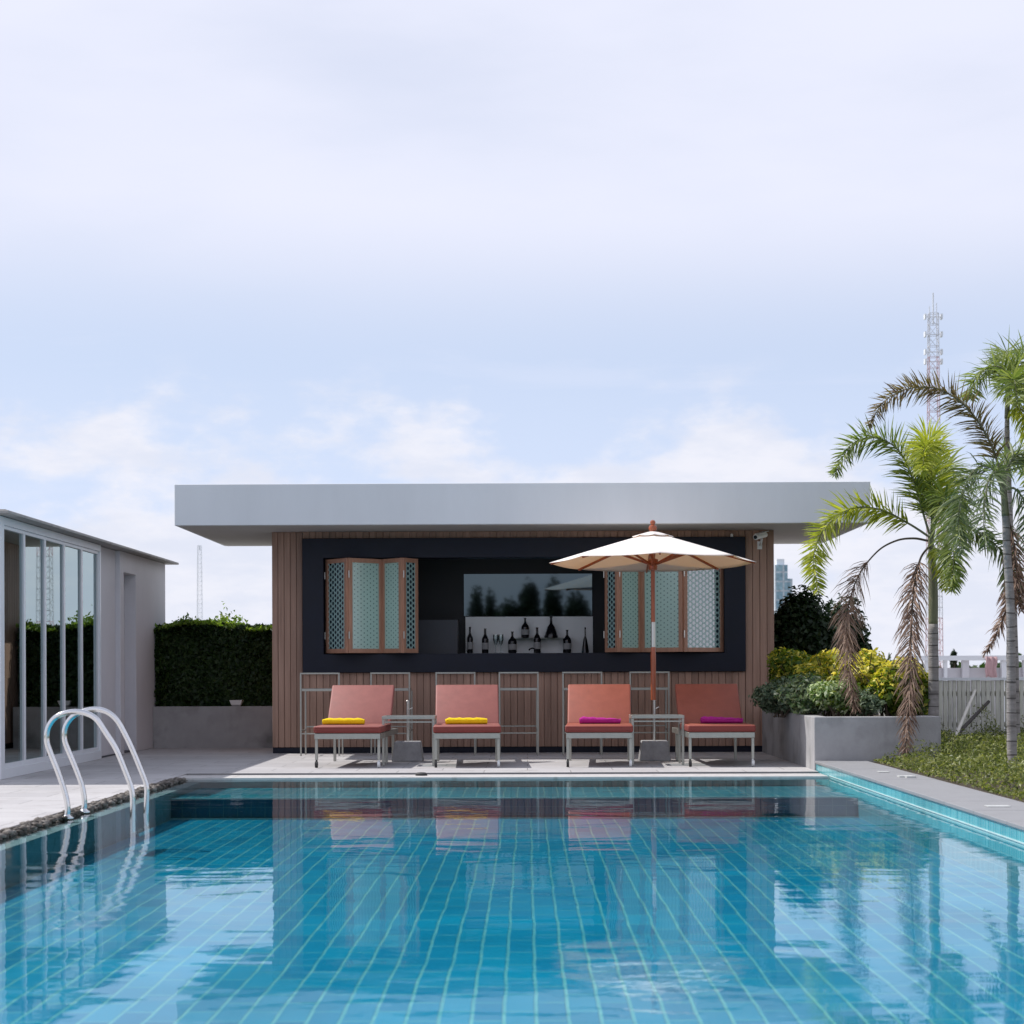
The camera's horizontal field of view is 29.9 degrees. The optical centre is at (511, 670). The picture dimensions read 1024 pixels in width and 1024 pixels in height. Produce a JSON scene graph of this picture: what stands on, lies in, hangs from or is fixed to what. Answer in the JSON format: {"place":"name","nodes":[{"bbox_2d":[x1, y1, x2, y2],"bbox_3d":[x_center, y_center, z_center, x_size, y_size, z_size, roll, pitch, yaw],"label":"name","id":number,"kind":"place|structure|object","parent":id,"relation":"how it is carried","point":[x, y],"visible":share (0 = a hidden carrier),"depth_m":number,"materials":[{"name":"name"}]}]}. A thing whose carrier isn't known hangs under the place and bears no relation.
{"place":"outdoors","nodes":[
{"label":"outdoors","id":0,"kind":"place"},
{"bbox_2d":[0,734,1004,828],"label":"deck","id":1,"kind":"structure","parent":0,"point":[29,797],"depth_m":20.80,"materials":[{"name":"stone"}]},
{"bbox_2d":[0,509,178,779],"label":"glass pavilion","id":2,"kind":"structure","parent":1,"relation":"on","point":[81,614],"depth_m":21.82,"materials":[{"name":"paint"}]},
{"bbox_2d":[0,516,101,779],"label":"window frame","id":3,"kind":"structure","parent":2,"relation":"in","point":[25,769],"depth_m":19.73,"materials":[{"name":"white metal"}]},
{"bbox_2d":[124,591,124,749],"bbox_3d":[-5.114,-0.092,24.861,0.040,2.318,0.758,0,0,0],"label":"door","id":4,"kind":"structure","parent":2,"relation":"in","point":[124,591],"depth_m":25.22,"materials":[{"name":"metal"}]},
{"bbox_2d":[153,706,272,747],"bbox_3d":[-3.998,0.778,27.358,1.835,0.569,2.050,0,0,0],"label":"planter","id":5,"kind":"object","parent":1,"relation":"on","point":[212,726],"visible":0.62,"depth_m":26.33,"materials":[{"name":"concrete"}]},
{"bbox_2d":[153,601,271,706],"bbox_3d":[-4.022,-0.190,27.027,1.938,1.536,1.306,0,0,0],"label":"hedge","id":6,"kind":"object","parent":5,"relation":"on","point":[222,661],"visible":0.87,"depth_m":26.56,"materials":[{"name":"green plant"}]},
{"bbox_2d":[229,700,243,705],"bbox_3d":[-3.788,0.450,26.401,0.177,0.084,0.138,0,0,0],"label":"bowl","id":7,"kind":"object","parent":5,"relation":"on","point":[236,702],"visible":1,"depth_m":26.34,"materials":[{"name":"white ceramic"}]},
{"bbox_2d":[300,673,343,755],"bbox_3d":[-2.368,0.542,23.939,0.495,1.030,0.420,0,0,2],"label":"bar stool","id":8,"kind":"object","parent":1,"relation":"on","point":[313,689],"visible":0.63,"depth_m":23.74,"materials":[{"name":"metal"}]},
{"bbox_2d":[314,685,397,767],"bbox_3d":[-1.742,0.612,21.721,0.735,0.884,1.926,0,0,2],"label":"sun lounger","id":9,"kind":"object","parent":1,"relation":"on","point":[371,705],"visible":0.98,"depth_m":21.93,"materials":[{"name":"pink fabric"}]},
{"bbox_2d":[322,718,364,724],"bbox_3d":[-1.874,0.565,21.366,0.470,0.076,0.122,0,0,2],"label":"rolled towel","id":10,"kind":"object","parent":9,"relation":"on","point":[343,721],"visible":1,"depth_m":21.32,"materials":[{"name":"yellow fabric"}]},
{"bbox_2d":[370,672,412,755],"bbox_3d":[-1.497,0.539,23.933,0.495,1.030,0.420,0,0,2],"label":"bar stool","id":11,"kind":"object","parent":1,"relation":"on","point":[403,689],"visible":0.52,"depth_m":23.73,"materials":[{"name":"metal"}]},
{"bbox_2d":[392,700,423,761],"bbox_3d":[-1.209,0.701,22.310,0.357,0.705,0.357,0,0,0],"label":"concrete weight","id":12,"kind":"object","parent":1,"relation":"on","point":[407,750],"visible":0.96,"depth_m":22.15,"materials":[{"name":"concrete"}]},
{"bbox_2d":[382,715,436,765],"bbox_3d":[-1.141,0.778,21.410,0.585,0.547,0.500,0,0,0],"label":"side table","id":13,"kind":"object","parent":1,"relation":"on","point":[385,718],"visible":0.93,"depth_m":21.16,"materials":[{"name":"grey metal"}]},
{"bbox_2d":[435,672,476,754],"bbox_3d":[-0.693,0.536,23.926,0.495,1.030,0.420,0,0,1],"label":"bar stool","id":14,"kind":"object","parent":1,"relation":"on","point":[475,742],"visible":0.25,"depth_m":23.72,"materials":[{"name":"metal"}]},
{"bbox_2d":[433,685,500,766],"bbox_3d":[-0.507,0.608,21.711,0.735,0.884,1.926,0,0,-1],"label":"sun lounger","id":15,"kind":"object","parent":1,"relation":"on","point":[467,701],"visible":0.99,"depth_m":21.92,"materials":[{"name":"pink fabric"}]},
{"bbox_2d":[445,717,487,723],"bbox_3d":[-0.507,0.560,21.355,0.470,0.075,0.122,0,0,-1],"label":"rolled towel","id":16,"kind":"object","parent":15,"relation":"on","point":[469,720],"visible":1,"depth_m":21.30,"materials":[{"name":"yellow fabric"}]},
{"bbox_2d":[179,773,828,779],"bbox_3d":[-0.148,1.157,19.361,6.590,0.188,0.521,0,0,0],"label":"deck edge","id":17,"kind":"object","parent":1,"relation":"attached to","point":[473,776],"visible":0.21,"depth_m":19.20,"materials":[{"name":"stone"}]},
{"bbox_2d":[415,772,426,775],"bbox_3d":[-0.919,1.048,19.458,0.120,0.034,0.120,0,0,0],"label":"drain cap","id":18,"kind":"object","parent":17,"relation":"on","point":[421,774],"visible":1,"depth_m":19.41,"materials":[{"name":"black rubber"}]},
{"bbox_2d":[499,672,538,754],"bbox_3d":[0.082,0.534,23.920,0.495,1.030,0.420,0,0,-1],"label":"bar stool","id":19,"kind":"object","parent":1,"relation":"on","point":[537,711],"visible":0.89,"depth_m":23.71,"materials":[{"name":"metal"}]},
{"bbox_2d":[174,481,869,752],"bbox_3d":[0.141,-0.620,25.360,8.490,3.337,3.880,0,0,0],"label":"pool bar","id":20,"kind":"object","parent":1,"relation":"on","point":[416,580],"visible":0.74,"depth_m":24.45,"materials":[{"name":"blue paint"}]},
{"bbox_2d":[467,627,472,652],"bbox_3d":[-0.562,-0.405,25.675,0.081,0.353,0.080,0,0,0],"label":"bottle","id":21,"kind":"object","parent":20,"relation":"on","point":[469,643],"visible":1,"depth_m":25.64,"materials":[{"name":"black glass"}]},
{"bbox_2d":[482,628,488,652],"bbox_3d":[-0.358,-0.395,25.674,0.092,0.332,0.091,0,0,0],"label":"bottle","id":22,"kind":"object","parent":20,"relation":"on","point":[485,644],"visible":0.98,"depth_m":25.64,"materials":[{"name":"black glass"}]},
{"bbox_2d":[508,632,516,652],"bbox_3d":[0.005,-0.374,25.651,0.119,0.289,0.117,0,0,0],"label":"bottle","id":23,"kind":"object","parent":20,"relation":"on","point":[512,644],"visible":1,"depth_m":25.61,"materials":[{"name":"black glass"}]},
{"bbox_2d":[521,618,528,637],"bbox_3d":[0.177,-0.570,25.769,0.109,0.268,0.107,0,0,0],"label":"bottle","id":24,"kind":"object","parent":20,"relation":"on","point":[524,630],"visible":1,"depth_m":25.73,"materials":[{"name":"black glass"}]},
{"bbox_2d":[534,627,540,652],"bbox_3d":[0.337,-0.402,25.648,0.097,0.342,0.096,0,0,0],"label":"bottle","id":25,"kind":"object","parent":20,"relation":"on","point":[537,642],"visible":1,"depth_m":25.61,"materials":[{"name":"black glass"}]},
{"bbox_2d":[544,616,557,637],"bbox_3d":[0.525,-0.582,25.767,0.183,0.290,0.180,0,0,0],"label":"bottle","id":26,"kind":"object","parent":20,"relation":"on","point":[551,632],"visible":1,"depth_m":25.71,"materials":[{"name":"black glass"}]},
{"bbox_2d":[563,630,570,652],"bbox_3d":[0.737,-0.388,25.645,0.114,0.310,0.112,0,0,0],"label":"bottle","id":27,"kind":"object","parent":20,"relation":"on","point":[567,644],"visible":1,"depth_m":25.60,"materials":[{"name":"black glass"}]},
{"bbox_2d":[582,627,588,652],"bbox_3d":[0.978,-0.405,25.663,0.096,0.342,0.095,0,0,0],"label":"bottle","id":28,"kind":"object","parent":20,"relation":"on","point":[585,649],"visible":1,"depth_m":25.64,"materials":[{"name":"black glass"}]},
{"bbox_2d":[753,531,768,548],"bbox_3d":[3.161,-1.658,24.315,0.166,0.226,0.319,0,0,18],"label":"security camera","id":29,"kind":"object","parent":20,"relation":"attached to","point":[760,535],"visible":1,"depth_m":24.30,"materials":[{"name":"white plastic"}]},
{"bbox_2d":[562,672,602,754],"bbox_3d":[0.875,0.531,23.914,0.495,1.030,0.420,0,0,2],"label":"bar stool","id":30,"kind":"object","parent":1,"relation":"on","point":[601,739],"visible":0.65,"depth_m":23.71,"materials":[{"name":"metal"}]},
{"bbox_2d":[565,684,632,766],"bbox_3d":[0.987,0.603,21.699,0.735,0.884,1.926,0,0,3],"label":"sun lounger","id":31,"kind":"object","parent":1,"relation":"on","point":[601,700],"visible":1,"depth_m":21.91,"materials":[{"name":"red fabric"}]},
{"bbox_2d":[579,716,620,723],"bbox_3d":[0.980,0.552,21.393,0.460,0.081,0.122,0,0,1],"label":"rolled towel","id":32,"kind":"object","parent":31,"relation":"on","point":[591,720],"visible":1,"depth_m":21.34,"materials":[{"name":"fabric"}]},
{"bbox_2d":[629,671,669,749],"bbox_3d":[1.699,0.528,23.907,0.495,1.030,0.420,0,0,0],"label":"bar stool","id":33,"kind":"object","parent":1,"relation":"on","point":[657,688],"visible":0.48,"depth_m":23.70,"materials":[{"name":"metal"}]},
{"bbox_2d":[638,700,670,760],"bbox_3d":[1.652,0.691,22.288,0.357,0.705,0.357,0,0,0],"label":"concrete weight","id":34,"kind":"object","parent":1,"relation":"on","point":[654,749],"visible":0.96,"depth_m":22.13,"materials":[{"name":"concrete"}]},
{"bbox_2d":[550,520,755,699],"bbox_3d":[1.638,-0.702,22.288,2.226,2.093,2.226,0,0,-22],"label":"parasol","id":35,"kind":"object","parent":34,"relation":"on","point":[652,551],"visible":1,"depth_m":22.27,"materials":[{"name":"beige fabric"}]},
{"bbox_2d":[629,714,683,764],"bbox_3d":[1.609,0.769,21.388,0.585,0.547,0.500,0,0,0],"label":"side table","id":36,"kind":"object","parent":1,"relation":"on","point":[678,716],"visible":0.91,"depth_m":21.14,"materials":[{"name":"metal"}]},
{"bbox_2d":[672,684,755,766],"bbox_3d":[2.255,0.598,21.690,0.735,0.884,1.926,0,0,-1],"label":"sun lounger","id":37,"kind":"object","parent":1,"relation":"on","point":[695,703],"visible":0.91,"depth_m":21.90,"materials":[{"name":"red fabric"}]},
{"bbox_2d":[700,716,742,722],"bbox_3d":[2.334,0.548,21.382,0.470,0.079,0.122,0,0,-2],"label":"rolled towel","id":38,"kind":"object","parent":37,"relation":"on","point":[705,719],"visible":1,"depth_m":21.33,"materials":[{"name":"purple fabric"}]},
{"bbox_2d":[774,584,842,655],"bbox_3d":[4.003,-0.072,26.556,1.177,2.245,0.945,0,0,0],"label":"tree","id":39,"kind":"object","parent":1,"relation":"on","point":[802,620],"visible":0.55,"depth_m":26.29,"materials":[{"name":"green plant"}]},
{"bbox_2d":[822,593,870,648],"bbox_3d":[4.613,-0.032,27.201,0.995,2.162,0.943,0,0,0],"label":"tree","id":40,"kind":"object","parent":1,"relation":"on","point":[836,609],"visible":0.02,"depth_m":27.20,"materials":[{"name":"green plant"}]},
{"bbox_2d":[762,710,940,769],"bbox_3d":[3.823,0.909,22.370,1.315,0.855,4.800,0,0,0],"label":"planter","id":41,"kind":"object","parent":1,"relation":"on","point":[807,740],"visible":0.36,"depth_m":19.97,"materials":[{"name":"concrete"}]},
{"bbox_2d":[748,676,795,717],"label":"shrub","id":42,"kind":"object","parent":41,"relation":"on","point":[766,700],"visible":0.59,"depth_m":21.83,"materials":[{"name":"green plant"}]},
{"bbox_2d":[766,647,815,710],"bbox_3d":[3.452,0.122,23.321,0.750,0.832,0.849,0,0,0],"label":"shrub","id":43,"kind":"object","parent":41,"relation":"in","point":[784,662],"visible":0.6,"depth_m":23.15,"materials":[{"name":"yellow plant"}]},
{"bbox_2d":[773,672,825,715],"bbox_3d":[3.269,0.277,21.174,0.693,0.527,0.757,0,0,-37],"label":"shrub","id":44,"kind":"object","parent":41,"relation":"in","point":[798,699],"visible":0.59,"depth_m":21.07,"materials":[{"name":"green plant"}]},
{"bbox_2d":[792,661,830,682],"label":"shrub","id":45,"kind":"object","parent":41,"relation":"in","point":[813,668],"visible":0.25,"depth_m":21.70,"materials":[{"name":"yellow plant"}]},
{"bbox_2d":[809,647,852,716],"bbox_3d":[3.727,0.134,22.085,0.703,0.807,0.871,0,0,-15],"label":"shrub","id":46,"kind":"object","parent":41,"relation":"in","point":[826,661],"visible":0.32,"depth_m":21.95,"materials":[{"name":"yellow plant"}]},
{"bbox_2d":[806,680,866,716],"bbox_3d":[3.503,0.310,20.743,0.716,0.462,0.620,0,0,-26],"label":"shrub","id":47,"kind":"object","parent":41,"relation":"in","point":[827,696],"visible":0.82,"depth_m":20.58,"materials":[{"name":"green plant"}]},
{"bbox_2d":[826,662,872,715],"bbox_3d":[3.723,0.222,21.188,0.556,0.630,0.629,0,0,0],"label":"shrub","id":48,"kind":"object","parent":41,"relation":"in","point":[862,681],"visible":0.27,"depth_m":20.99,"materials":[{"name":"yellow plant"}]},
{"bbox_2d":[843,647,891,713],"bbox_3d":[4.047,0.137,21.744,0.628,0.799,0.940,0,0,0],"label":"shrub","id":49,"kind":"object","parent":41,"relation":"in","point":[870,658],"visible":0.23,"depth_m":21.60,"materials":[{"name":"yellow plant"}]},
{"bbox_2d":[854,687,885,715],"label":"shrub","id":50,"kind":"object","parent":41,"relation":"in","point":[870,704],"visible":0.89,"depth_m":20.44,"materials":[{"name":"green plant"}]},
{"bbox_2d":[864,656,925,715],"bbox_3d":[4.119,0.192,20.691,0.653,0.700,0.711,0,0,40],"label":"shrub","id":51,"kind":"object","parent":41,"relation":"in","point":[883,683],"visible":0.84,"depth_m":20.48,"materials":[{"name":"yellow plant"}]},
{"bbox_2d":[905,656,929,715],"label":"shrub","id":52,"kind":"object","parent":41,"relation":"in","point":[924,694],"visible":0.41,"depth_m":20.57,"materials":[{"name":"yellow plant"}]},
{"bbox_2d":[851,617,872,655],"bbox_3d":[4.870,0.145,26.863,0.384,1.786,0.333,0,0,14],"label":"tree","id":53,"kind":"object","parent":1,"relation":"on","point":[866,645],"visible":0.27,"depth_m":26.80,"materials":[{"name":"green plant"}]},
{"bbox_2d":[904,655,1023,732],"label":"terrace railing","id":54,"kind":"object","parent":1,"relation":"on","point":[964,671],"visible":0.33,"depth_m":30.99,"materials":[{"name":"white metal"}]},
{"bbox_2d":[985,657,997,677],"bbox_3d":[7.711,-0.042,30.913,0.207,0.360,0.056,0,0,0],"label":"hanging cloth","id":55,"kind":"object","parent":54,"relation":"hanging from","point":[991,667],"visible":0.97,"depth_m":30.91,"materials":[{"name":"pink fabric"}]},
{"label":"overflow gutter","id":56,"kind":"structure","parent":1,"relation":"attached to","visible":0},
{"bbox_2d":[0,777,185,840],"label":"gutter pebbles","id":57,"kind":"object","parent":56,"relation":"on","point":[28,825],"visible":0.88,"depth_m":14.49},
{"bbox_2d":[44,707,149,819],"bbox_3d":[-3.086,0.748,14.350,0.702,0.946,0.688,0,0,0],"label":"pool ladder","id":58,"kind":"object","parent":56,"relation":"attached to","point":[75,713],"visible":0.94,"depth_m":14.05,"materials":[{"name":"metal"}]},
{"bbox_2d":[0,856,1023,1023],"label":"pool floor","id":59,"kind":"structure","parent":0,"point":[585,955],"depth_m":9.05,"materials":[{"name":"blue tile"}]},
{"bbox_2d":[0,778,1023,920],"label":"water","id":60,"kind":"structure","parent":0,"point":[194,834],"depth_m":12.20,"materials":[{"name":"blue liquid"}]},
{"bbox_2d":[0,0,1023,667],"label":"sky","id":61,"kind":"structure","parent":0,"point":[242,241],"materials":[{"name":"white"}]},
{"bbox_2d":[774,559,792,613],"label":"office tower","id":62,"kind":"structure","parent":0,"point":[782,582],"depth_m":699.25,"materials":[{"name":"blue glass"}]},
{"bbox_2d":[816,764,1023,891],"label":"pool wall","id":63,"kind":"structure","parent":0,"point":[992,826],"depth_m":14.13,"materials":[{"name":"teal tile"}]},
{"bbox_2d":[815,761,1023,830],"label":"pool coping","id":64,"kind":"object","parent":63,"relation":"on","point":[967,800],"visible":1,"depth_m":14.87,"materials":[{"name":"grey stone"}]},
{"bbox_2d":[897,775,915,777],"bbox_3d":[3.456,0.928,16.812,0.130,0.016,0.220,0,0,0],"label":"marker strip","id":65,"kind":"object","parent":64,"relation":"on","point":[908,776],"visible":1,"depth_m":16.80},
{"bbox_2d":[984,805,1010,806],"bbox_3d":[3.346,0.935,13.230,0.160,0.004,0.120,0,0,0],"label":"marker strip","id":66,"kind":"object","parent":64,"relation":"on","point":[997,806],"visible":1,"depth_m":13.21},
{"bbox_2d":[829,775,1023,843],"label":"pool trim","id":67,"kind":"structure","parent":63,"relation":"attached to","point":[934,812],"depth_m":14.02,"materials":[{"name":"tile"}]},
{"bbox_2d":[873,744,1023,802],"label":"soil bed","id":68,"kind":"object","parent":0,"point":[968,785],"visible":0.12,"depth_m":16.42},
{"bbox_2d":[795,415,1023,757],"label":"palm tree","id":69,"kind":"object","parent":68,"relation":"on","point":[926,465],"visible":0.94,"depth_m":20.30,"materials":[{"name":"green plant"}]},
{"bbox_2d":[863,367,1023,775],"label":"palm tree","id":70,"kind":"object","parent":68,"relation":"on","point":[1012,600],"visible":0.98,"depth_m":17.33,"materials":[{"name":"green plant"}]},
{"bbox_2d":[873,704,1023,800],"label":"ground cover","id":71,"kind":"object","parent":68,"relation":"on","point":[956,759],"visible":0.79,"depth_m":18.09,"materials":[{"name":"green plant"}]},
{"bbox_2d":[955,689,976,739],"bbox_3d":[5.667,0.600,24.106,0.044,0.717,1.250,0,0,27],"label":"leaning pole","id":72,"kind":"object","parent":68,"relation":"on","point":[966,711],"visible":0.71,"depth_m":24.17,"materials":[{"name":"grey wood"}]},
{"bbox_2d":[959,700,989,734],"bbox_3d":[5.720,0.672,24.106,0.048,0.577,1.373,0,0,36],"label":"leaning pole","id":73,"kind":"object","parent":68,"relation":"on","point":[971,719],"visible":0.65,"depth_m":24.23,"materials":[{"name":"grey wood"}]},
{"bbox_2d":[939,677,1023,737],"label":"slat fence","id":74,"kind":"object","parent":68,"relation":"on","point":[995,691],"visible":0.39,"depth_m":24.71,"materials":[{"name":"paint"}]},
{"bbox_2d":[955,324,1023,739],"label":"palm tree","id":75,"kind":"object","parent":68,"relation":"on","point":[1008,378],"visible":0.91,"depth_m":22.50,"materials":[{"name":"green plant"}]},
{"label":"ground","id":76,"kind":"structure","parent":0,"visible":0},
{"bbox_2d":[197,545,202,619],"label":"lattice mast","id":77,"kind":"object","parent":76,"relation":"on","point":[201,603],"visible":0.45,"depth_m":300.10,"materials":[{"name":"grey metal"}]},
{"bbox_2d":[924,293,942,667],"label":"radio mast","id":78,"kind":"object","parent":76,"relation":"on","point":[927,352],"visible":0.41,"depth_m":259.50,"materials":[{"name":"grey metal"}]},
{"bbox_2d":[878,653,1021,667],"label":"tree line","id":79,"kind":"object","parent":76,"relation":"on","point":[982,665],"visible":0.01,"depth_m":319.34,"materials":[{"name":"green plant"}]},
{"bbox_2d":[950,649,957,667],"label":"tree","id":80,"kind":"object","parent":76,"relation":"on","point":[953,664],"visible":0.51,"depth_m":229.45,"materials":[{"name":"green plant"}]}
]}

